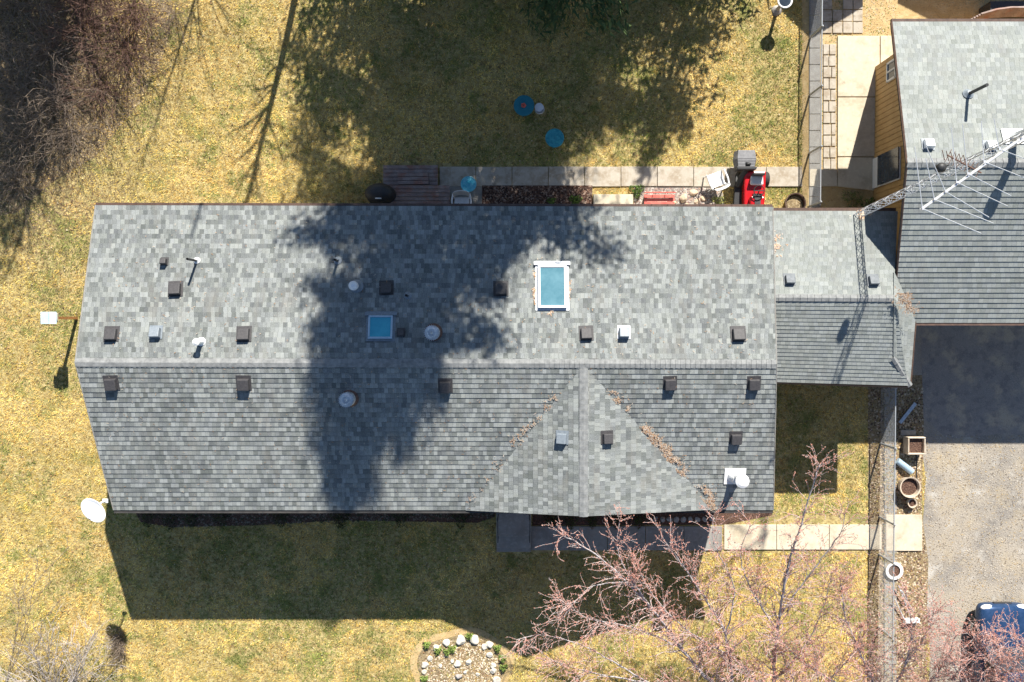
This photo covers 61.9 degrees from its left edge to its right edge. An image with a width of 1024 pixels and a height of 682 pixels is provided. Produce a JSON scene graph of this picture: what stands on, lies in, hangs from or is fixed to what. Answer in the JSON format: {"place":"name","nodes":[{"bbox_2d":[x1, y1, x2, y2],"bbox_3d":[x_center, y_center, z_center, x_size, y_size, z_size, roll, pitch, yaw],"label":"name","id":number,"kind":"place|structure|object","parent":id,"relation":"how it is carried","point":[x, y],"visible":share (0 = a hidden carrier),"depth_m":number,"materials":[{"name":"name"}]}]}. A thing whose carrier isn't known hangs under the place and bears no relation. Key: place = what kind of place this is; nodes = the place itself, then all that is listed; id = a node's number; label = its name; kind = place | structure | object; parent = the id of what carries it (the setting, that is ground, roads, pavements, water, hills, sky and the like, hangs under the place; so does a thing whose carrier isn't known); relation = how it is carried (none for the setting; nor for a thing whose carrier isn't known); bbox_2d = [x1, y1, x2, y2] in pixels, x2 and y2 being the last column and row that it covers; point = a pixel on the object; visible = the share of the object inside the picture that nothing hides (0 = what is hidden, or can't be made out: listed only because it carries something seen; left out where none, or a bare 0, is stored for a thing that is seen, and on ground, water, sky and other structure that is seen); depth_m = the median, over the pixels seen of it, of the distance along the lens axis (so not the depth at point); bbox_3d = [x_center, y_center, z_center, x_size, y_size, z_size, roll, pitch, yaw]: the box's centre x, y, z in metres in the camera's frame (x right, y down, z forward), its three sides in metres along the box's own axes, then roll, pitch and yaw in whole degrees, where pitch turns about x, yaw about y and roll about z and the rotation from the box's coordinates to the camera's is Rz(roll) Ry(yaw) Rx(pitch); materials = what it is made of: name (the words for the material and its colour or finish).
{"place":"outdoors","nodes":[
{"label":"outdoors","id":0,"kind":"place"},
{"bbox_2d":[0,0,929,681],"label":"ground","id":1,"kind":"structure","parent":0,"point":[410,78],"depth_m":28.72,"materials":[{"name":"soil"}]},
{"bbox_2d":[0,531,95,681],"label":"young tree","id":2,"kind":"object","parent":1,"relation":"on","point":[13,651],"visible":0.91,"depth_m":27.01,"materials":[{"name":"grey plant"}]},
{"bbox_2d":[41,312,77,323],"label":"bird house","id":3,"kind":"structure","parent":1,"relation":"on","point":[50,317],"depth_m":26.89,"materials":[{"name":"white paint"}]},
{"bbox_2d":[0,605,129,681],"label":"bare bush","id":4,"kind":"object","parent":1,"relation":"on","point":[38,658],"visible":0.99,"depth_m":27.78,"materials":[{"name":"plant"}]},
{"bbox_2d":[0,0,174,214],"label":"thicket floor","id":5,"kind":"structure","parent":1,"relation":"on","point":[84,141],"depth_m":28.49,"materials":[{"name":"brown plant"}]},
{"bbox_2d":[0,131,65,237],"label":"bramble shrub","id":6,"kind":"object","parent":5,"relation":"on","point":[12,185],"visible":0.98,"depth_m":28.22,"materials":[{"name":"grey plant"}]},
{"bbox_2d":[0,0,81,56],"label":"bramble shrub","id":7,"kind":"object","parent":5,"relation":"on","point":[8,13],"visible":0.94,"depth_m":28.03,"materials":[{"name":"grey plant"}]},
{"bbox_2d":[0,72,93,183],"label":"bramble shrub","id":8,"kind":"object","parent":5,"relation":"on","point":[19,143],"visible":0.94,"depth_m":28.00,"materials":[{"name":"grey plant"}]},
{"bbox_2d":[0,14,94,145],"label":"bramble shrub","id":9,"kind":"object","parent":5,"relation":"on","point":[12,88],"visible":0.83,"depth_m":27.91,"materials":[{"name":"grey plant"}]},
{"bbox_2d":[0,0,106,116],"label":"bramble shrub","id":10,"kind":"object","parent":5,"relation":"on","point":[36,44],"visible":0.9,"depth_m":27.82,"materials":[{"name":"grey plant"}]},
{"bbox_2d":[0,21,121,167],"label":"bramble shrub","id":11,"kind":"object","parent":5,"relation":"on","point":[46,98],"visible":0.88,"depth_m":27.86,"materials":[{"name":"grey plant"}]},
{"bbox_2d":[11,79,113,181],"bbox_3d":[-14.922,-6.621,28.032,3.543,2.491,3.401,27,91,-1],"label":"bramble shrub","id":12,"kind":"object","parent":5,"relation":"on","point":[65,133],"visible":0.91,"depth_m":28.10,"materials":[{"name":"brown plant"}]},
{"bbox_2d":[21,0,131,65],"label":"bramble shrub","id":13,"kind":"object","parent":5,"relation":"on","point":[81,20],"visible":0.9,"depth_m":27.83,"materials":[{"name":"brown plant"}]},
{"bbox_2d":[24,0,143,37],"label":"bramble shrub","id":14,"kind":"object","parent":5,"relation":"on","point":[59,2],"visible":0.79,"depth_m":27.86,"materials":[{"name":"brown plant"}]},
{"bbox_2d":[34,39,141,135],"bbox_3d":[-13.521,-8.289,27.814,2.794,2.587,3.304,-40,91,1],"label":"bramble shrub","id":15,"kind":"object","parent":5,"relation":"on","point":[100,88],"visible":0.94,"depth_m":28.00,"materials":[{"name":"brown plant"}]},
{"bbox_2d":[47,0,174,103],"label":"bramble shrub","id":16,"kind":"object","parent":5,"relation":"on","point":[120,56],"visible":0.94,"depth_m":27.89,"materials":[{"name":"brown plant"}]},
{"bbox_2d":[81,0,182,63],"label":"bramble shrub","id":17,"kind":"object","parent":5,"relation":"on","point":[134,9],"visible":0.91,"depth_m":27.90,"materials":[{"name":"brown plant"}]},
{"bbox_2d":[101,627,131,670],"bbox_3d":[-13.276,10.308,28.683,1.073,0.654,1.692,0,91,0],"label":"dry shrub","id":18,"kind":"object","parent":1,"relation":"on","point":[117,644],"visible":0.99,"depth_m":28.72,"materials":[{"name":"brown plant"}]},
{"bbox_2d":[142,0,216,55],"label":"bramble shrub","id":19,"kind":"object","parent":1,"relation":"on","point":[170,13],"visible":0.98,"depth_m":28.13,"materials":[{"name":"brown plant"}]},
{"bbox_2d":[136,513,494,526],"bbox_3d":[-6.778,5.815,28.843,12.402,0.001,0.957,0,91,0],"label":"front bed","id":20,"kind":"object","parent":1,"relation":"on","point":[157,520],"visible":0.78,"depth_m":28.85,"materials":[{"name":"brown plant"}]},
{"bbox_2d":[138,513,156,526],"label":"shrub","id":21,"kind":"object","parent":20,"relation":"on","point":[150,519],"visible":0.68,"depth_m":28.66,"materials":[{"name":"green plant"}]},
{"bbox_2d":[158,513,180,528],"bbox_3d":[-11.539,6.003,28.674,0.795,0.387,0.731,0,91,0],"label":"shrub","id":22,"kind":"object","parent":20,"relation":"on","point":[168,515],"visible":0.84,"depth_m":28.68,"materials":[{"name":"green plant"}]},
{"bbox_2d":[181,513,201,527],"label":"shrub","id":23,"kind":"object","parent":20,"relation":"on","point":[186,518],"visible":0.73,"depth_m":28.65,"materials":[{"name":"green plant"}]},
{"bbox_2d":[210,513,231,528],"bbox_3d":[-9.826,5.987,28.662,0.785,0.385,0.699,0,91,0],"label":"shrub","id":24,"kind":"object","parent":20,"relation":"on","point":[221,519],"visible":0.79,"depth_m":28.64,"materials":[{"name":"green plant"}]},
{"bbox_2d":[272,513,289,527],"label":"shrub","id":25,"kind":"object","parent":20,"relation":"on","point":[277,516],"visible":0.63,"depth_m":28.66,"materials":[{"name":"green plant"}]},
{"bbox_2d":[153,513,493,527],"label":"dry leaves","id":26,"kind":"object","parent":20,"relation":"on","point":[295,519],"visible":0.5,"depth_m":28.84,"materials":[{"name":"brown plant"}]},
{"bbox_2d":[330,513,351,528],"bbox_3d":[-5.760,6.018,28.681,0.785,0.367,0.710,0,91,0],"label":"shrub","id":27,"kind":"object","parent":20,"relation":"on","point":[338,518],"visible":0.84,"depth_m":28.68,"materials":[{"name":"green plant"}]},
{"bbox_2d":[390,513,410,527],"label":"shrub","id":28,"kind":"object","parent":20,"relation":"on","point":[398,517],"visible":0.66,"depth_m":28.66,"materials":[{"name":"green plant"}]},
{"bbox_2d":[450,513,469,528],"bbox_3d":[-1.724,5.997,28.675,0.784,0.391,0.739,0,91,0],"label":"shrub","id":29,"kind":"object","parent":20,"relation":"on","point":[457,518],"visible":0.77,"depth_m":28.66,"materials":[{"name":"green plant"}]},
{"bbox_2d":[365,183,395,202],"bbox_3d":[-4.317,-4.818,28.048,1.058,1.080,0.736,0,91,0],"label":"covered grill","id":30,"kind":"object","parent":1,"relation":"on","point":[380,193],"visible":0.84,"depth_m":27.58,"materials":[{"name":"black fabric"}]},
{"bbox_2d":[383,165,449,202],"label":"wooden deck","id":31,"kind":"structure","parent":1,"relation":"on","point":[413,183],"depth_m":28.15,"materials":[{"name":"brown wood"}]},
{"bbox_2d":[74,202,776,516],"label":"house","id":32,"kind":"structure","parent":1,"relation":"on","point":[586,448],"depth_m":24.32,"materials":[{"name":"grey"}]},
{"bbox_2d":[81,498,107,521],"bbox_3d":[-12.050,4.871,24.669,0.824,0.761,0.592,20,91,0],"label":"satellite dish","id":33,"kind":"object","parent":32,"relation":"attached to","point":[93,510],"visible":1,"depth_m":24.60,"materials":[{"name":"white metal"}]},
{"bbox_2d":[104,367,756,503],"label":"needle litter","id":34,"kind":"object","parent":32,"relation":"on","point":[377,427],"visible":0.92,"depth_m":24.31,"materials":[{"name":"brown plant"}]},
{"bbox_2d":[112,213,758,357],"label":"needle litter","id":35,"kind":"object","parent":32,"relation":"on","point":[439,287],"visible":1,"depth_m":24.25,"materials":[{"name":"brown plant"}]},
{"bbox_2d":[508,391,557,446],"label":"needle litter","id":36,"kind":"object","parent":32,"relation":"on","point":[545,407],"visible":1,"depth_m":24.28,"materials":[{"name":"beige plant"}]},
{"bbox_2d":[639,423,690,476],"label":"needle litter","id":37,"kind":"object","parent":32,"relation":"on","point":[648,432],"visible":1,"depth_m":24.51,"materials":[{"name":"beige plant"}]},
{"bbox_2d":[697,483,716,511],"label":"needle litter","id":38,"kind":"object","parent":32,"relation":"on","point":[710,499],"visible":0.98,"depth_m":24.98,"materials":[{"name":"brown plant"}]},
{"bbox_2d":[0,0,861,681],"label":"dry leaves","id":39,"kind":"object","parent":1,"relation":"on","point":[390,154],"visible":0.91,"depth_m":28.57,"materials":[{"name":"brown plant"}]},
{"bbox_2d":[417,634,505,681],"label":"flower bed","id":40,"kind":"object","parent":1,"relation":"on","point":[422,657],"visible":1,"depth_m":28.97,"materials":[{"name":"soil"}]},
{"bbox_2d":[456,635,465,644],"bbox_3d":[-1.721,10.137,28.916,0.327,0.169,0.363,12,91,0],"label":"rock","id":41,"kind":"object","parent":40,"relation":"on","point":[460,640],"visible":1,"depth_m":28.85,"materials":[{"name":"grey stone"}]},
{"bbox_2d":[410,627,512,681],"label":"bed border","id":42,"kind":"object","parent":40,"relation":"on","point":[487,637],"visible":0.99,"depth_m":28.95,"materials":[{"name":"beige stone"}]},
{"bbox_2d":[425,639,499,681],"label":"dry leaves","id":43,"kind":"object","parent":40,"relation":"on","point":[461,661],"visible":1,"depth_m":28.97,"materials":[{"name":"brown plant"}]},
{"bbox_2d":[450,186,481,203],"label":"back patio","id":44,"kind":"structure","parent":1,"relation":"on","point":[476,195],"depth_m":28.55,"materials":[{"name":"grey concrete"}]},
{"bbox_2d":[451,190,471,203],"bbox_3d":[-1.659,-4.583,28.186,0.684,0.823,0.670,0,91,0],"label":"plastic chair","id":45,"kind":"object","parent":44,"relation":"on","point":[461,200],"visible":0.56,"depth_m":28.11,"materials":[{"name":"grey plastic"}]},
{"bbox_2d":[461,176,475,191],"bbox_3d":[-1.432,-5.173,28.329,0.520,0.508,0.520,0,91,0],"label":"round table","id":46,"kind":"object","parent":44,"relation":"on","point":[468,183],"visible":0.97,"depth_m":28.09,"materials":[{"name":"blue plastic"}]},
{"bbox_2d":[496,513,530,551],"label":"front steps","id":47,"kind":"structure","parent":1,"relation":"on","point":[513,532],"depth_m":28.41,"materials":[{"name":"grey concrete"}]},
{"bbox_2d":[514,95,533,116],"bbox_3d":[0.393,-7.752,28.290,0.680,0.459,0.680,0,91,0],"label":"round table","id":48,"kind":"object","parent":1,"relation":"on","point":[528,109],"visible":1,"depth_m":28.07,"materials":[{"name":"teal plastic"}]},
{"bbox_2d":[482,185,591,203],"bbox_3d":[0.844,-4.774,28.570,3.689,0.080,0.854,0,91,0],"label":"mulch bed","id":49,"kind":"object","parent":1,"relation":"on","point":[559,186],"visible":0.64,"depth_m":28.52,"materials":[{"name":"brown wood"}]},
{"bbox_2d":[535,103,543,113],"bbox_3d":[0.913,-7.687,28.352,0.322,0.330,0.366,0,91,0],"label":"white bucket","id":50,"kind":"object","parent":1,"relation":"on","point":[539,108],"visible":1,"depth_m":28.19,"materials":[{"name":"plastic"}]},
{"bbox_2d":[545,128,563,147],"bbox_3d":[1.405,-6.691,28.316,0.620,0.459,0.620,0,91,0],"label":"round table","id":51,"kind":"object","parent":1,"relation":"on","point":[554,137],"visible":1,"depth_m":28.10,"materials":[{"name":"teal plastic"}]},
{"bbox_2d":[518,0,636,47],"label":"conifer","id":52,"kind":"object","parent":1,"relation":"on","point":[548,6],"visible":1,"depth_m":24.11,"materials":[{"name":"green plant"}]},
{"bbox_2d":[593,194,632,203],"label":"step slab","id":53,"kind":"structure","parent":1,"relation":"on","point":[612,198],"depth_m":28.39,"materials":[{"name":"concrete"}]},
{"bbox_2d":[440,166,801,186],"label":"back walk","id":54,"kind":"structure","parent":1,"relation":"on","point":[657,176],"depth_m":28.52,"materials":[{"name":"concrete"}]},
{"bbox_2d":[703,169,729,191],"bbox_3d":[6.769,-5.263,28.169,0.684,0.823,0.670,-20,91,0],"label":"plastic chair","id":55,"kind":"object","parent":54,"relation":"on","point":[716,179],"visible":1,"depth_m":28.14,"materials":[{"name":"white plastic"}]},
{"bbox_2d":[531,526,721,549],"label":"front walk","id":56,"kind":"structure","parent":1,"relation":"on","point":[695,537],"depth_m":28.83,"materials":[{"name":"grey concrete"}]},
{"bbox_2d":[532,513,771,524],"bbox_3d":[4.747,5.786,28.843,8.109,0.001,0.899,0,91,0],"label":"rose bed","id":57,"kind":"object","parent":1,"relation":"on","point":[537,519],"visible":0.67,"depth_m":28.85,"materials":[{"name":"brown plant"}]},
{"bbox_2d":[543,514,558,526],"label":"shrub","id":58,"kind":"object","parent":57,"relation":"on","point":[552,521],"visible":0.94,"depth_m":28.69,"materials":[{"name":"green plant"}]},
{"bbox_2d":[562,515,578,529],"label":"shrub","id":59,"kind":"object","parent":57,"relation":"on","point":[572,523],"visible":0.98,"depth_m":28.71,"materials":[{"name":"green plant"}]},
{"bbox_2d":[608,515,624,529],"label":"shrub","id":60,"kind":"object","parent":57,"relation":"on","point":[617,521],"visible":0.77,"depth_m":28.70,"materials":[{"name":"green plant"}]},
{"bbox_2d":[631,514,646,529],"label":"shrub","id":61,"kind":"object","parent":57,"relation":"on","point":[641,521],"visible":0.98,"depth_m":28.72,"materials":[{"name":"green plant"}]},
{"bbox_2d":[633,186,723,203],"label":"river gravel","id":62,"kind":"structure","parent":1,"relation":"on","point":[681,193],"depth_m":28.57,"materials":[{"name":"beige gravel"}]},
{"bbox_2d":[629,185,644,198],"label":"green plant","id":63,"kind":"object","parent":62,"relation":"on","point":[639,191],"visible":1,"depth_m":28.43,"materials":[{"name":"green plant"}]},
{"bbox_2d":[644,192,675,203],"bbox_3d":[4.861,-4.699,28.274,1.020,0.635,0.395,0,91,0],"label":"red bench","id":64,"kind":"object","parent":62,"relation":"on","point":[670,198],"visible":0.88,"depth_m":28.16,"materials":[{"name":"paint"}]},
{"bbox_2d":[500,443,872,681],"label":"budding tree","id":65,"kind":"object","parent":1,"relation":"on","point":[718,616],"visible":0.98,"depth_m":25.07,"materials":[{"name":"pink plant"}]},
{"bbox_2d":[733,150,769,203],"bbox_3d":[7.879,-5.147,28.073,1.250,1.014,2.144,0,91,0],"label":"riding mower","id":66,"kind":"object","parent":1,"relation":"on","point":[751,184],"visible":0.73,"depth_m":27.93,"materials":[{"name":"red paint"}]},
{"bbox_2d":[654,609,885,681],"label":"budding tree","id":67,"kind":"object","parent":1,"relation":"on","point":[818,656],"visible":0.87,"depth_m":26.13,"materials":[{"name":"pink plant"}]},
{"bbox_2d":[771,0,792,15],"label":"bird bath","id":68,"kind":"object","parent":1,"relation":"on","point":[776,10],"visible":1,"depth_m":27.54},
{"bbox_2d":[784,193,805,207],"bbox_3d":[9.408,-4.571,28.445,0.700,0.300,0.696,0,91,0],"label":"half barrel","id":69,"kind":"object","parent":1,"relation":"on","point":[795,200],"visible":0.7,"depth_m":28.43,"materials":[{"name":"wood"}]},
{"bbox_2d":[724,524,881,549],"bbox_3d":[9.833,6.627,28.859,5.329,0.072,0.844,0,91,0],"label":"front walk end","id":70,"kind":"object","parent":1,"relation":"on","point":[868,537],"visible":0.82,"depth_m":28.82,"materials":[{"name":"concrete"}]},
{"bbox_2d":[773,208,915,387],"bbox_3d":[9.550,-1.298,26.586,5.001,4.180,5.386,0,91,0],"label":"breezeway","id":71,"kind":"object","parent":1,"relation":"on","point":[841,320],"visible":0.77,"depth_m":24.99,"materials":[{"name":"grey"}]},
{"bbox_2d":[892,287,923,315],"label":"needle litter","id":72,"kind":"object","parent":71,"relation":"on","point":[907,302],"visible":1,"depth_m":24.39,"materials":[{"name":"beige plant"}]},
{"bbox_2d":[853,118,1023,233],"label":"antenna tower","id":73,"kind":"structure","parent":71,"relation":"on","point":[941,168],"depth_m":19.45,"materials":[{"name":"metal"}]},
{"bbox_2d":[868,375,927,681],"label":"planting strip","id":74,"kind":"object","parent":1,"relation":"on","point":[916,381],"visible":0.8,"depth_m":28.85,"materials":[{"name":"soil"}]},
{"bbox_2d":[722,560,986,681],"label":"budding tree","id":75,"kind":"object","parent":74,"relation":"on","point":[911,642],"visible":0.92,"depth_m":25.75,"materials":[{"name":"pink plant"}]},
{"bbox_2d":[877,387,896,681],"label":"chain link fence","id":76,"kind":"object","parent":74,"relation":"on","point":[891,523],"visible":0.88,"depth_m":28.15,"materials":[{"name":"metal"}]},
{"bbox_2d":[884,387,896,681],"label":"kerb strip","id":77,"kind":"object","parent":74,"relation":"on","point":[886,576],"visible":0.33,"depth_m":28.80,"materials":[{"name":"grey concrete"}]},
{"bbox_2d":[886,562,902,579],"bbox_3d":[12.891,7.748,28.828,0.596,0.150,0.596,0,91,0],"label":"planter","id":78,"kind":"object","parent":77,"relation":"on","point":[898,569],"visible":0.81,"depth_m":28.76,"materials":[{"name":"white ceramic"}]},
{"bbox_2d":[868,387,926,681],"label":"dry leaves","id":79,"kind":"object","parent":74,"relation":"on","point":[905,506],"visible":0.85,"depth_m":28.84,"materials":[{"name":"brown plant"}]},
{"bbox_2d":[886,515,921,550],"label":"concrete paving slab","id":80,"kind":"structure","parent":74,"relation":"on","point":[908,530],"depth_m":28.80,"materials":[{"name":"concrete"}]},
{"bbox_2d":[895,458,913,473],"bbox_3d":[13.196,4.209,28.684,0.628,0.220,0.220,37,91,-1],"label":"plastic tube","id":81,"kind":"object","parent":74,"relation":"on","point":[903,465],"visible":0.96,"depth_m":28.59,"materials":[{"name":"white plastic"}]},
{"bbox_2d":[898,402,916,423],"bbox_3d":[13.291,2.419,28.689,0.120,0.080,0.850,38,91,-1],"label":"downspout","id":82,"kind":"object","parent":74,"relation":"on","point":[907,412],"visible":1,"depth_m":28.65,"materials":[{"name":"metal"}]},
{"bbox_2d":[900,430,915,434],"bbox_3d":[13.328,3.082,28.726,0.500,0.100,0.180,0,91,0],"label":"drain block","id":83,"kind":"object","parent":74,"relation":"on","point":[907,432],"depth_m":28.68,"materials":[{"name":"grey concrete"}]},
{"bbox_2d":[897,477,920,497],"bbox_3d":[13.291,4.877,28.641,0.704,0.380,0.704,0,91,0],"label":"planter","id":84,"kind":"object","parent":74,"relation":"on","point":[909,487],"visible":1,"depth_m":28.57,"materials":[{"name":"ceramic"}]},
{"bbox_2d":[906,498,916,507],"bbox_3d":[13.442,5.440,28.735,0.320,0.220,0.320,0,91,0],"label":"planter","id":85,"kind":"object","parent":74,"relation":"on","point":[911,503],"visible":1,"depth_m":28.69,"materials":[{"name":"ceramic"}]},
{"bbox_2d":[903,436,925,454],"bbox_3d":[13.477,3.489,28.596,0.600,0.400,0.590,0,91,0],"label":"planter","id":86,"kind":"object","parent":74,"relation":"on","point":[914,445],"visible":1,"depth_m":28.52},
{"bbox_2d":[802,0,1023,207],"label":"dirt yard","id":87,"kind":"structure","parent":1,"relation":"on","point":[936,9],"depth_m":28.44,"materials":[{"name":"beige soil"}]},
{"bbox_2d":[809,0,820,207],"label":"fence strip","id":88,"kind":"object","parent":87,"relation":"on","point":[813,141],"visible":0.64,"depth_m":28.45,"materials":[{"name":"grey concrete"}]},
{"bbox_2d":[807,0,823,207],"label":"chain link fence","id":89,"kind":"object","parent":88,"relation":"on","point":[814,117],"visible":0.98,"depth_m":27.82,"materials":[{"name":"metal"}]},
{"bbox_2d":[823,0,862,168],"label":"paver path","id":90,"kind":"structure","parent":87,"relation":"on","point":[848,27],"depth_m":28.43,"materials":[{"name":"concrete"}]},
{"bbox_2d":[809,36,892,190],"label":"side patio","id":91,"kind":"structure","parent":87,"relation":"on","point":[860,59],"depth_m":28.45,"materials":[{"name":"concrete"}]},
{"bbox_2d":[841,190,864,207],"bbox_3d":[11.379,-4.690,28.469,0.801,0.263,0.737,0,91,0],"label":"green plant","id":92,"kind":"object","parent":87,"relation":"on","point":[851,198],"visible":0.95,"depth_m":28.48,"materials":[{"name":"green plant"}]},
{"bbox_2d":[822,0,895,167],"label":"dry leaves","id":93,"kind":"object","parent":87,"relation":"on","point":[857,35],"visible":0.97,"depth_m":28.43,"materials":[{"name":"brown plant"}]},
{"bbox_2d":[971,1,1023,18],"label":"boat","id":94,"kind":"object","parent":87,"relation":"on","point":[1002,10],"visible":0.93,"depth_m":27.60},
{"bbox_2d":[872,19,1023,325],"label":"garage","id":95,"kind":"structure","parent":1,"relation":"on","point":[936,80],"depth_m":24.55,"materials":[{"name":"grey"}]},
{"bbox_2d":[872,147,900,188],"bbox_3d":[12.042,-5.564,27.545,0.115,2.010,1.005,0,91,0],"label":"door","id":96,"kind":"structure","parent":95,"relation":"in","point":[887,166],"depth_m":27.32,"materials":[{"name":"white paint"}]},
{"bbox_2d":[886,58,895,82],"bbox_3d":[12.070,-8.611,27.133,0.060,0.660,0.620,0,91,0],"label":"window","id":97,"kind":"structure","parent":95,"relation":"in","point":[890,68],"depth_m":27.21,"materials":[{"name":"white paint"}]},
{"bbox_2d":[907,604,1023,681],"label":"budding tree","id":98,"kind":"object","parent":1,"relation":"on","point":[998,652],"visible":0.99,"depth_m":25.31,"materials":[{"name":"pink plant"}]},
{"bbox_2d":[912,326,1023,681],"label":"driveway","id":99,"kind":"structure","parent":0,"point":[930,431],"depth_m":28.86,"materials":[{"name":"grey concrete"}]},
{"bbox_2d":[921,326,1023,438],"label":"driveway apron","id":100,"kind":"object","parent":99,"relation":"attached to","point":[972,381],"visible":0.8,"depth_m":28.73,"materials":[{"name":"black asphalt"}]},
{"bbox_2d":[967,602,1023,681],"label":"parked car","id":101,"kind":"object","parent":99,"relation":"on","point":[985,611],"visible":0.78,"depth_m":28.13,"materials":[{"name":"blue paint"}]},
{"bbox_2d":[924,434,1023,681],"bbox_3d":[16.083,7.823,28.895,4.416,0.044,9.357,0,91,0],"label":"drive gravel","id":102,"kind":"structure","parent":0,"point":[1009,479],"depth_m":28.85,"materials":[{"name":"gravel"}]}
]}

